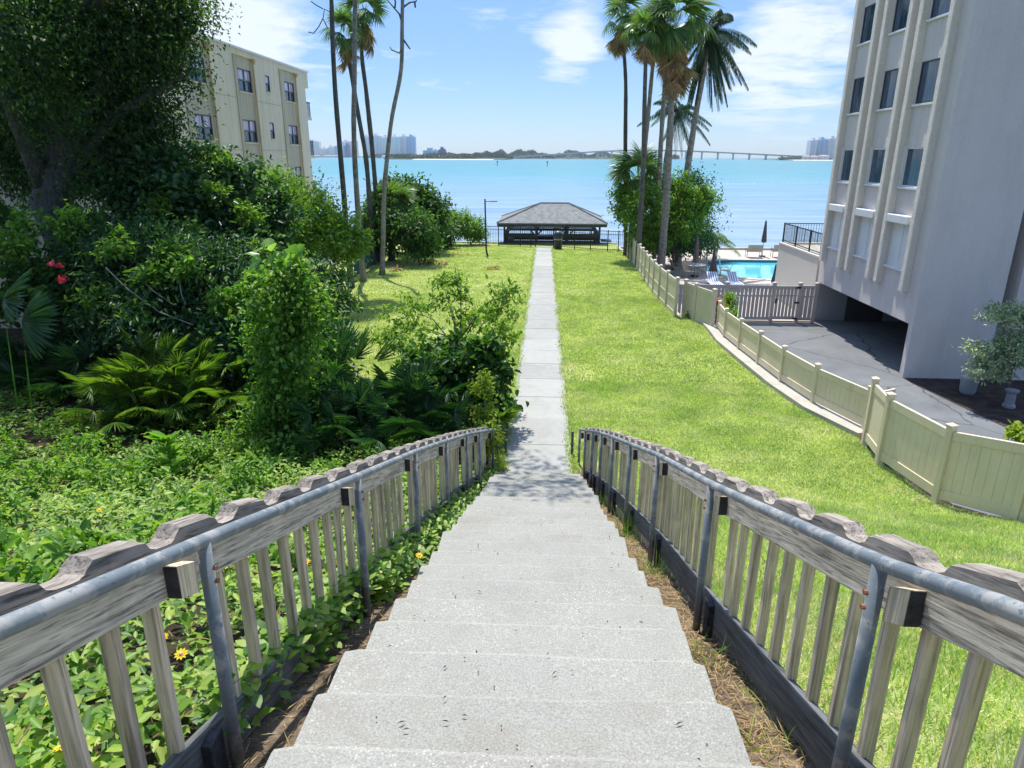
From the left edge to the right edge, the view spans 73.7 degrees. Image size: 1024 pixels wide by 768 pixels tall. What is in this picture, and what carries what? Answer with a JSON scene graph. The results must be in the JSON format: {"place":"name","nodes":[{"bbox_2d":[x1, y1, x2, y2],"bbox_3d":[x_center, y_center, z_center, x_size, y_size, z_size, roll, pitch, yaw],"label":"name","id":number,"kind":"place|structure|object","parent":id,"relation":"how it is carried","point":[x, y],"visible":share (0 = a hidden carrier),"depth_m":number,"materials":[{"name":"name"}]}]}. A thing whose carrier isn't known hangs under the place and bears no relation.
{"place":"outdoors","nodes":[
{"label":"outdoors","id":0,"kind":"place"},
{"bbox_2d":[395,158,507,159],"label":"shore","id":1,"kind":"structure","parent":0,"point":[468,158],"depth_m":1506.62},
{"bbox_2d":[368,152,478,158],"bbox_3d":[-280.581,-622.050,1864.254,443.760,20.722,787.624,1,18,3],"label":"treeline","id":2,"kind":"object","parent":1,"relation":"on","point":[449,155],"visible":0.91,"depth_m":1502.37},
{"bbox_2d":[194,0,855,157],"label":"sky","id":3,"kind":"structure","parent":0,"point":[539,76],"materials":[{"name":"blue"}]},
{"bbox_2d":[504,247,571,473],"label":"path","id":4,"kind":"structure","parent":0,"point":[537,444],"depth_m":16.95,"materials":[{"name":"concrete"}]},
{"bbox_2d":[513,158,615,158],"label":"shore","id":5,"kind":"structure","parent":0,"point":[562,158],"depth_m":2022.31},
{"bbox_2d":[472,149,556,158],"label":"treeline","id":6,"kind":"object","parent":5,"relation":"on","point":[500,153],"visible":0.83,"depth_m":1827.73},
{"bbox_2d":[556,150,619,157],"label":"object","id":7,"kind":"object","parent":5,"relation":"on","point":[600,155],"visible":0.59,"depth_m":2370.09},
{"bbox_2d":[311,157,832,247],"bbox_3d":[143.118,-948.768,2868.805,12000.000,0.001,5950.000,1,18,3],"label":"bay water","id":8,"kind":"structure","parent":0,"point":[757,204],"depth_m":177.42,"materials":[{"name":"liquid"}]},
{"bbox_2d":[391,134,400,153],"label":"building","id":9,"kind":"structure","parent":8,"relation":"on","point":[395,144],"depth_m":2239.61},
{"bbox_2d":[496,202,610,243],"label":"gazebo","id":10,"kind":"object","parent":8,"relation":"in","point":[565,216],"visible":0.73,"depth_m":52.70,"materials":[{"name":"grey wood"}]},
{"bbox_2d":[513,150,794,159],"bbox_3d":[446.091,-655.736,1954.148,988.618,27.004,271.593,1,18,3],"label":"bridge","id":11,"kind":"structure","parent":8,"relation":"in","point":[685,151],"depth_m":1958.42,"materials":[{"name":"concrete"}]},
{"bbox_2d":[452,241,773,249],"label":"sea wall","id":12,"kind":"structure","parent":0,"point":[736,248],"depth_m":52.81,"materials":[{"name":"concrete"}]},
{"bbox_2d":[323,243,1023,767],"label":"lawn ground","id":13,"kind":"structure","parent":0,"point":[729,469],"depth_m":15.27,"materials":[{"name":"plant"}]},
{"bbox_2d":[0,197,126,358],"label":"shrub","id":14,"kind":"object","parent":13,"relation":"on","point":[16,249],"visible":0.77,"depth_m":16.35,"materials":[{"name":"green plant"}]},
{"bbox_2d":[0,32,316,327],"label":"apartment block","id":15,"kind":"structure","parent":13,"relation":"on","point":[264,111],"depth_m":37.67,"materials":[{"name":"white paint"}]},
{"bbox_2d":[194,113,215,141],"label":"window","id":16,"kind":"structure","parent":15,"relation":"in","point":[200,118],"depth_m":32.70,"materials":[{"name":"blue glass"}]},
{"bbox_2d":[237,68,253,94],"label":"window","id":17,"kind":"structure","parent":15,"relation":"in","point":[245,86],"depth_m":37.00,"materials":[{"name":"blue glass"}]},
{"bbox_2d":[243,119,258,143],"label":"window","id":18,"kind":"structure","parent":15,"relation":"in","point":[250,133],"depth_m":37.79,"materials":[{"name":"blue glass"}]},
{"bbox_2d":[284,81,295,103],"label":"window","id":19,"kind":"structure","parent":15,"relation":"in","point":[289,89],"depth_m":43.42,"materials":[{"name":"blue glass"}]},
{"bbox_2d":[0,285,473,767],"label":"planting bed","id":20,"kind":"object","parent":13,"relation":"on","point":[175,629],"visible":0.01,"depth_m":11.69,"materials":[{"name":"green plant"}]},
{"bbox_2d":[3,269,31,429],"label":"fan leaf plant","id":21,"kind":"object","parent":20,"relation":"on","point":[11,300],"visible":1,"depth_m":12.28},
{"bbox_2d":[22,290,63,435],"bbox_3d":[-8.692,-0.188,12.725,1.630,3.161,0.531,8,20,22],"label":"fan leaf plant","id":22,"kind":"object","parent":20,"relation":"on","point":[34,329],"visible":1,"depth_m":12.18,"materials":[{"name":"plant"}]},
{"bbox_2d":[0,320,143,405],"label":"palmetto","id":23,"kind":"object","parent":20,"relation":"on","point":[58,357],"visible":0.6,"depth_m":15.75,"materials":[{"name":"plant"}]},
{"bbox_2d":[0,0,244,351],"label":"oak tree","id":24,"kind":"object","parent":20,"relation":"on","point":[146,42],"visible":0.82,"depth_m":18.70,"materials":[{"name":"green plant"}]},
{"bbox_2d":[1,0,115,226],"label":"climbing vine","id":25,"kind":"object","parent":24,"relation":"attached to","point":[72,124],"visible":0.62,"depth_m":17.55,"materials":[{"name":"green plant"}]},
{"bbox_2d":[54,323,268,438],"bbox_3d":[-7.289,-0.134,14.458,4.573,2.078,3.983,10,21,26],"label":"palmetto","id":26,"kind":"object","parent":20,"relation":"on","point":[176,378],"visible":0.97,"depth_m":13.85,"materials":[{"name":"plant"}]},
{"bbox_2d":[143,430,186,492],"bbox_3d":[-4.827,1.190,9.666,0.470,1.200,0.469,1,18,3],"label":"sapling","id":27,"kind":"object","parent":20,"relation":"on","point":[166,442],"visible":0.93,"depth_m":9.56,"materials":[{"name":"green plant"}]},
{"bbox_2d":[22,193,315,369],"bbox_3d":[-8.559,-2.279,17.043,7.695,4.593,5.416,14,23,36],"label":"shrub","id":28,"kind":"object","parent":20,"relation":"on","point":[162,261],"visible":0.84,"depth_m":15.75,"materials":[{"name":"green plant"}]},
{"bbox_2d":[69,126,317,280],"bbox_3d":[-9.280,-4.574,21.200,7.073,6.567,5.424,-14,23,-36],"label":"shrub","id":29,"kind":"object","parent":20,"relation":"on","point":[226,184],"visible":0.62,"depth_m":20.04,"materials":[{"name":"green plant"}]},
{"bbox_2d":[1,480,407,759],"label":"dry stems","id":30,"kind":"object","parent":20,"relation":"on","point":[112,728],"visible":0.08,"depth_m":3.23,"materials":[{"name":"brown plant"}]},
{"bbox_2d":[0,413,470,587],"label":"mixed weeds","id":31,"kind":"object","parent":20,"relation":"on","point":[41,564],"visible":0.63,"depth_m":8.93,"materials":[{"name":"green plant"}]},
{"bbox_2d":[175,284,369,406],"bbox_3d":[-5.310,-0.800,16.190,4.383,3.062,3.899,1,18,3],"label":"shrub","id":32,"kind":"object","parent":20,"relation":"on","point":[223,339],"visible":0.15,"depth_m":15.04,"materials":[{"name":"green plant"}]},
{"bbox_2d":[294,317,397,388],"bbox_3d":[-3.980,-0.351,14.964,2.770,2.196,2.822,1,18,3],"label":"palmetto","id":33,"kind":"object","parent":20,"relation":"on","point":[343,346],"visible":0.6,"depth_m":14.88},
{"bbox_2d":[0,378,500,767],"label":"ground cover","id":34,"kind":"object","parent":13,"relation":"on","point":[397,560],"visible":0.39,"depth_m":4.35,"materials":[{"name":"green plant"}]},
{"bbox_2d":[214,238,358,470],"bbox_3d":[-4.303,-0.410,12.587,2.597,4.388,2.338,4,19,12],"label":"vine stump","id":35,"kind":"object","parent":13,"relation":"on","point":[288,316],"visible":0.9,"depth_m":12.33,"materials":[{"name":"green plant"}]},
{"bbox_2d":[247,156,358,273],"bbox_3d":[-8.966,-5.710,26.266,5.854,5.789,5.384,1,18,3],"label":"tree","id":36,"kind":"object","parent":13,"relation":"on","point":[317,204],"visible":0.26,"depth_m":25.98,"materials":[{"name":"green plant"}]},
{"bbox_2d":[279,246,367,329],"bbox_3d":[-6.665,-2.931,22.160,3.837,3.090,4.081,-6,20,-19],"label":"shrub","id":37,"kind":"object","parent":13,"relation":"on","point":[342,293],"visible":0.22,"depth_m":22.28,"materials":[{"name":"green plant"}]},
{"bbox_2d":[303,197,379,278],"bbox_3d":[-7.271,-5.415,27.846,3.158,4.277,3.593,12,22,32],"label":"tree","id":38,"kind":"object","parent":13,"relation":"on","point":[358,243],"visible":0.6,"depth_m":27.50,"materials":[{"name":"green plant"}]},
{"bbox_2d":[329,0,354,288],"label":"palm tree","id":39,"kind":"object","parent":13,"relation":"on","point":[336,111],"visible":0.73,"depth_m":29.66,"materials":[{"name":"brown plant"}]},
{"bbox_2d":[318,4,375,264],"bbox_3d":[-9.138,-13.591,38.185,2.845,13.862,2.705,7,20,19],"label":"palm tree","id":40,"kind":"object","parent":13,"relation":"on","point":[342,42],"visible":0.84,"depth_m":36.69,"materials":[{"name":"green plant"}]},
{"bbox_2d":[351,0,367,281],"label":"palm tree","id":41,"kind":"object","parent":13,"relation":"on","point":[362,274],"visible":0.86,"depth_m":31.70,"materials":[{"name":"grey plant"}]},
{"bbox_2d":[334,0,390,261],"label":"palm tree","id":42,"kind":"object","parent":13,"relation":"on","point":[376,14],"visible":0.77,"depth_m":37.69,"materials":[{"name":"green plant"}]},
{"bbox_2d":[228,469,500,767],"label":"soil strip","id":43,"kind":"object","parent":13,"relation":"on","point":[277,728],"visible":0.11,"depth_m":3.21,"materials":[{"name":"soil"}]},
{"bbox_2d":[0,426,498,767],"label":"stair railing","id":44,"kind":"object","parent":43,"relation":"on","point":[102,593],"visible":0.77,"depth_m":2.38,"materials":[{"name":"grey wood"}]},
{"bbox_2d":[236,356,502,461],"bbox_3d":[-2.832,0.382,13.510,5.472,1.914,4.437,1,18,3],"label":"palmetto","id":45,"kind":"object","parent":13,"relation":"on","point":[381,401],"visible":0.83,"depth_m":12.71,"materials":[{"name":"plant"}]},
{"bbox_2d":[353,241,385,276],"bbox_3d":[-8.146,-7.498,39.486,0.060,1.752,8.869,0,18,0],"label":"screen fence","id":46,"kind":"object","parent":13,"relation":"on","point":[369,258],"visible":0.27,"depth_m":38.76,"materials":[{"name":"green metal"}]},
{"bbox_2d":[362,176,420,260],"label":"tree","id":47,"kind":"object","parent":13,"relation":"on","point":[404,198],"visible":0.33,"depth_m":40.41,"materials":[{"name":"green plant"}]},
{"bbox_2d":[378,0,416,275],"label":"palm tree","id":48,"kind":"object","parent":13,"relation":"on","point":[382,271],"visible":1,"depth_m":33.91,"materials":[{"name":"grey plant"}]},
{"bbox_2d":[348,178,454,264],"bbox_3d":[-6.758,-9.506,40.347,6.100,5.165,6.843,-12,22,-33],"label":"bush","id":49,"kind":"object","parent":13,"relation":"on","point":[415,231],"visible":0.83,"depth_m":39.39,"materials":[{"name":"green plant"}]},
{"bbox_2d":[379,165,463,242],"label":"tree","id":50,"kind":"object","parent":13,"relation":"on","point":[427,194],"visible":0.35,"depth_m":44.51,"materials":[{"name":"green plant"}]},
{"bbox_2d":[408,219,461,254],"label":"bush","id":51,"kind":"object","parent":13,"relation":"on","point":[448,240],"visible":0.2,"depth_m":48.50,"materials":[{"name":"green plant"}]},
{"bbox_2d":[359,268,526,355],"bbox_3d":[-1.476,-1.210,16.040,4.670,3.196,2.131,10,21,26],"label":"bush","id":52,"kind":"object","parent":13,"relation":"on","point":[502,328],"visible":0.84,"depth_m":15.74,"materials":[{"name":"green plant"}]},
{"bbox_2d":[390,327,528,430],"bbox_3d":[-1.191,0.070,14.511,3.135,2.528,3.090,1,18,3],"label":"bush","id":53,"kind":"object","parent":13,"relation":"on","point":[460,359],"visible":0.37,"depth_m":13.98,"materials":[{"name":"green plant"}]},
{"bbox_2d":[445,206,494,244],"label":"bush","id":54,"kind":"object","parent":13,"relation":"on","point":[474,231],"visible":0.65,"depth_m":50.81,"materials":[{"name":"green plant"}]},
{"bbox_2d":[466,366,506,467],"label":"bush","id":55,"kind":"object","parent":13,"relation":"on","point":[486,390],"visible":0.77,"depth_m":12.62,"materials":[{"name":"green plant"}]},
{"bbox_2d":[480,406,522,423],"bbox_3d":[-0.126,0.550,13.344,0.930,0.408,0.536,-12,22,-33],"label":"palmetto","id":56,"kind":"object","parent":13,"relation":"on","point":[507,415],"visible":0.84,"depth_m":13.41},
{"bbox_2d":[264,472,764,767],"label":"staircase","id":57,"kind":"structure","parent":13,"relation":"on","point":[626,695],"depth_m":2.96,"materials":[{"name":"concrete"}]},
{"bbox_2d":[227,466,810,767],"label":"straw litter","id":58,"kind":"object","parent":13,"relation":"on","point":[732,700],"visible":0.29,"depth_m":3.43,"materials":[{"name":"brown plant"}]},
{"bbox_2d":[451,225,622,251],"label":"iron fence","id":59,"kind":"object","parent":13,"relation":"on","point":[564,246],"visible":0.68,"depth_m":49.28,"materials":[{"name":"black metal"}]},
{"bbox_2d":[599,0,644,255],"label":"palm tree","id":60,"kind":"object","parent":13,"relation":"on","point":[618,49],"visible":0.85,"depth_m":41.23,"materials":[{"name":"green plant"}]},
{"bbox_2d":[604,141,671,259],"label":"palm tree","id":61,"kind":"object","parent":13,"relation":"on","point":[627,162],"visible":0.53,"depth_m":41.10,"materials":[{"name":"green plant"}]},
{"bbox_2d":[617,3,677,266],"bbox_3d":[6.969,-12.958,37.658,2.709,14.475,2.676,-8,20,-24],"label":"palm tree","id":62,"kind":"object","parent":13,"relation":"on","point":[642,53],"visible":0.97,"depth_m":36.17,"materials":[{"name":"green plant"}]},
{"bbox_2d":[633,0,679,245],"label":"palm tree","id":63,"kind":"object","parent":13,"relation":"on","point":[650,89],"visible":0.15,"depth_m":38.66,"materials":[{"name":"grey plant"}]},
{"bbox_2d":[574,471,816,767],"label":"soil strip","id":64,"kind":"object","parent":13,"relation":"on","point":[748,706],"visible":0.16,"depth_m":3.44,"materials":[{"name":"soil"}]},
{"bbox_2d":[609,499,639,542],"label":"grass tuft","id":65,"kind":"object","parent":64,"relation":"on","point":[625,531],"visible":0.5,"depth_m":7.50,"materials":[{"name":"green plant"}]},
{"bbox_2d":[628,535,669,580],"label":"grass tuft","id":66,"kind":"object","parent":64,"relation":"on","point":[652,568],"visible":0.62,"depth_m":5.77,"materials":[{"name":"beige plant"}]},
{"bbox_2d":[718,682,802,767],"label":"twigs","id":67,"kind":"object","parent":64,"relation":"on","point":[757,748],"visible":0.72,"depth_m":2.81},
{"bbox_2d":[577,427,1023,767],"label":"stair railing","id":68,"kind":"object","parent":64,"relation":"on","point":[976,610],"visible":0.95,"depth_m":2.59,"materials":[{"name":"grey wood"}]},
{"bbox_2d":[695,508,1021,767],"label":"lawn thatch","id":69,"kind":"object","parent":13,"relation":"on","point":[856,741],"visible":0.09,"depth_m":4.25,"materials":[{"name":"beige plant"}]},
{"bbox_2d":[682,259,747,279],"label":"pool deck","id":70,"kind":"structure","parent":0,"point":[702,273],"depth_m":41.55,"materials":[{"name":"concrete"}]},
{"bbox_2d":[699,231,739,259],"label":"areca palm","id":71,"kind":"object","parent":70,"relation":"on","point":[723,238],"visible":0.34,"depth_m":46.79,"materials":[{"name":"green plant"}]},
{"bbox_2d":[648,250,809,321],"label":"pool deck","id":72,"kind":"structure","parent":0,"point":[725,254],"depth_m":41.16,"materials":[{"name":"concrete"}]},
{"bbox_2d":[602,167,731,270],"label":"tree","id":73,"kind":"object","parent":72,"relation":"on","point":[687,209],"visible":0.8,"depth_m":41.01,"materials":[{"name":"green plant"}]},
{"bbox_2d":[652,21,685,258],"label":"palm tree","id":74,"kind":"object","parent":72,"relation":"on","point":[661,135],"visible":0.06,"depth_m":40.08,"materials":[{"name":"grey plant"}]},
{"bbox_2d":[637,98,711,260],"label":"palm tree","id":75,"kind":"object","parent":72,"relation":"on","point":[679,113],"visible":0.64,"depth_m":43.26,"materials":[{"name":"green plant"}]},
{"bbox_2d":[638,0,723,269],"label":"palm tree","id":76,"kind":"object","parent":72,"relation":"on","point":[674,71],"visible":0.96,"depth_m":36.15,"materials":[{"name":"green plant"}]},
{"bbox_2d":[648,162,733,262],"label":"bush","id":77,"kind":"object","parent":72,"relation":"on","point":[703,245],"visible":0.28,"depth_m":43.68,"materials":[{"name":"green plant"}]},
{"bbox_2d":[674,8,756,268],"bbox_3d":[11.495,-14.403,41.480,5.230,14.828,5.566,-12,22,-32],"label":"palm tree","id":78,"kind":"object","parent":72,"relation":"on","point":[714,56],"visible":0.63,"depth_m":39.73,"materials":[{"name":"green plant"}]},
{"bbox_2d":[695,252,776,280],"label":"swimming pool","id":79,"kind":"structure","parent":72,"relation":"on","point":[755,269],"depth_m":45.17,"materials":[{"name":"liquid"}]},
{"bbox_2d":[714,320,1013,517],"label":"driveway","id":80,"kind":"structure","parent":0,"point":[861,353],"depth_m":24.73,"materials":[{"name":"concrete"}]},
{"bbox_2d":[715,288,747,323],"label":"shrub","id":81,"kind":"object","parent":80,"relation":"on","point":[729,301],"visible":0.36,"depth_m":27.32,"materials":[{"name":"green plant"}]},
{"bbox_2d":[678,281,819,322],"bbox_3d":[9.939,-3.523,29.619,6.415,1.882,0.175,1,18,3],"label":"picket fence","id":82,"kind":"object","parent":80,"relation":"on","point":[801,297],"visible":0.6,"depth_m":29.50,"materials":[{"name":"beige plastic"}]},
{"bbox_2d":[773,286,800,319],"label":"gate","id":83,"kind":"structure","parent":82,"relation":"attached to","point":[785,296],"depth_m":29.48,"materials":[{"name":"beige plastic"}]},
{"bbox_2d":[702,322,862,440],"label":"retaining wall","id":84,"kind":"structure","parent":80,"relation":"on","point":[783,389],"depth_m":16.98,"materials":[{"name":"concrete"}]},
{"bbox_2d":[681,278,717,325],"bbox_3d":[6.781,-2.813,24.918,0.186,1.790,2.376,-4,19,-11],"label":"vinyl fence","id":85,"kind":"object","parent":84,"relation":"on","point":[699,304],"visible":0.84,"depth_m":24.75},
{"bbox_2d":[716,300,870,428],"bbox_3d":[7.066,-0.851,18.871,0.521,1.443,9.968,0,18,-1],"label":"vinyl fence","id":86,"kind":"object","parent":84,"relation":"on","point":[815,383],"visible":0.85,"depth_m":16.57,"materials":[{"name":"plastic"}]},
{"bbox_2d":[775,222,823,316],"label":"terrace wall","id":87,"kind":"structure","parent":80,"relation":"on","point":[798,261],"depth_m":32.19,"materials":[{"name":"beige paint"}]},
{"bbox_2d":[867,445,1006,518],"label":"retaining wall","id":88,"kind":"structure","parent":80,"relation":"on","point":[943,501],"depth_m":11.68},
{"bbox_2d":[861,377,1023,522],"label":"vinyl fence","id":89,"kind":"object","parent":88,"relation":"on","point":[938,462],"visible":0.88,"depth_m":10.95,"materials":[{"name":"plastic"}]},
{"bbox_2d":[904,378,1023,426],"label":"mulch bed","id":90,"kind":"object","parent":80,"relation":"on","point":[987,400],"visible":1,"depth_m":20.60,"materials":[{"name":"soil"}]},
{"bbox_2d":[959,374,979,395],"bbox_3d":[13.870,0.043,20.744,0.520,0.560,0.507,1,18,3],"label":"stone urn","id":91,"kind":"object","parent":90,"relation":"on","point":[968,386],"visible":0.71,"depth_m":20.60,"materials":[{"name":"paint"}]},
{"bbox_2d":[951,295,1023,387],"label":"shrub","id":92,"kind":"object","parent":90,"relation":"on","point":[1006,354],"visible":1,"depth_m":19.14,"materials":[{"name":"green plant"}]},
{"bbox_2d":[1002,388,1019,408],"bbox_3d":[14.367,0.410,19.681,0.351,0.540,0.351,-6,20,-19],"label":"stone urn","id":93,"kind":"object","parent":90,"relation":"on","point":[1010,398],"visible":1,"depth_m":19.60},
{"bbox_2d":[1002,419,1023,442],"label":"shrub","id":94,"kind":"object","parent":80,"relation":"on","point":[1015,432],"visible":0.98,"depth_m":13.60,"materials":[{"name":"green plant"}]},
{"bbox_2d":[814,0,1023,379],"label":"apartment tower","id":95,"kind":"structure","parent":0,"point":[923,233],"depth_m":21.59,"materials":[{"name":"grey paint"}]},
{"bbox_2d":[827,204,844,250],"bbox_3d":[13.047,-6.287,27.434,0.320,1.770,1.420,1,18,3],"label":"window","id":96,"kind":"structure","parent":95,"relation":"in","point":[839,209],"depth_m":27.59,"materials":[{"name":"white paint"}]},
{"bbox_2d":[836,147,853,183],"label":"window","id":97,"kind":"structure","parent":95,"relation":"in","point":[847,156],"depth_m":27.00,"materials":[{"name":"glass"}]},
{"bbox_2d":[846,77,864,115],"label":"window","id":98,"kind":"structure","parent":95,"relation":"in","point":[859,82],"depth_m":26.09,"materials":[{"name":"clear glass"}]},
{"bbox_2d":[844,296,882,321],"bbox_3d":[15.434,-3.481,29.838,1.600,1.500,0.070,1,18,3],"label":"carport door","id":99,"kind":"structure","parent":95,"relation":"in","point":[855,310],"depth_m":29.92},
{"bbox_2d":[853,208,874,259],"bbox_3d":[12.927,-5.485,25.027,0.320,1.770,1.480,1,18,3],"label":"window","id":100,"kind":"structure","parent":95,"relation":"in","point":[867,215],"depth_m":25.18,"materials":[{"name":"white paint"}]},
{"bbox_2d":[856,3,875,46],"bbox_3d":[13.153,-13.234,25.112,0.155,1.320,1.420,1,18,3],"label":"window","id":101,"kind":"structure","parent":95,"relation":"in","point":[870,10],"depth_m":25.35,"materials":[{"name":"blue glass"}]},
{"bbox_2d":[864,147,885,186],"bbox_3d":[13.017,-7.731,24.273,0.155,1.350,1.480,1,18,3],"label":"window","id":102,"kind":"structure","parent":95,"relation":"in","point":[878,154],"depth_m":24.55,"materials":[{"name":"glass"}]},
{"bbox_2d":[876,68,898,111],"bbox_3d":[13.025,-10.112,23.479,0.155,1.310,1.480,1,18,3],"label":"window","id":103,"kind":"structure","parent":95,"relation":"in","point":[890,79],"depth_m":23.67,"materials":[{"name":"blue glass"}]},
{"bbox_2d":[883,213,910,270],"bbox_3d":[12.809,-4.703,22.682,0.320,1.770,1.450,1,18,3],"label":"window","id":104,"kind":"structure","parent":95,"relation":"in","point":[901,223],"depth_m":22.79,"materials":[{"name":"white paint"}]},
{"bbox_2d":[888,0,909,35],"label":"window","id":105,"kind":"structure","parent":95,"relation":"in","point":[902,6],"depth_m":22.98,"materials":[{"name":"clear glass"}]},
{"bbox_2d":[897,146,923,189],"bbox_3d":[12.900,-6.949,21.928,0.155,1.350,1.450,1,18,3],"label":"window","id":106,"kind":"structure","parent":95,"relation":"in","point":[912,165],"depth_m":22.15,"materials":[{"name":"glass"}]},
{"bbox_2d":[911,58,939,106],"bbox_3d":[12.908,-9.330,21.134,0.155,1.310,1.450,1,18,3],"label":"window","id":107,"kind":"structure","parent":95,"relation":"in","point":[929,70],"depth_m":21.29,"materials":[{"name":"clear glass"}]},
{"bbox_2d":[926,0,950,21],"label":"window","id":108,"kind":"structure","parent":95,"relation":"in","point":[940,8],"depth_m":20.66,"materials":[{"name":"clear glass"}]},
{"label":"retaining wall","id":109,"kind":"object","parent":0,"visible":0},
{"bbox_2d":[632,238,679,315],"bbox_3d":[6.695,-5.551,33.564,0.292,2.183,16.407,1,18,4],"label":"vinyl fence","id":110,"kind":"object","parent":109,"relation":"on","point":[662,283],"visible":0.95,"depth_m":29.63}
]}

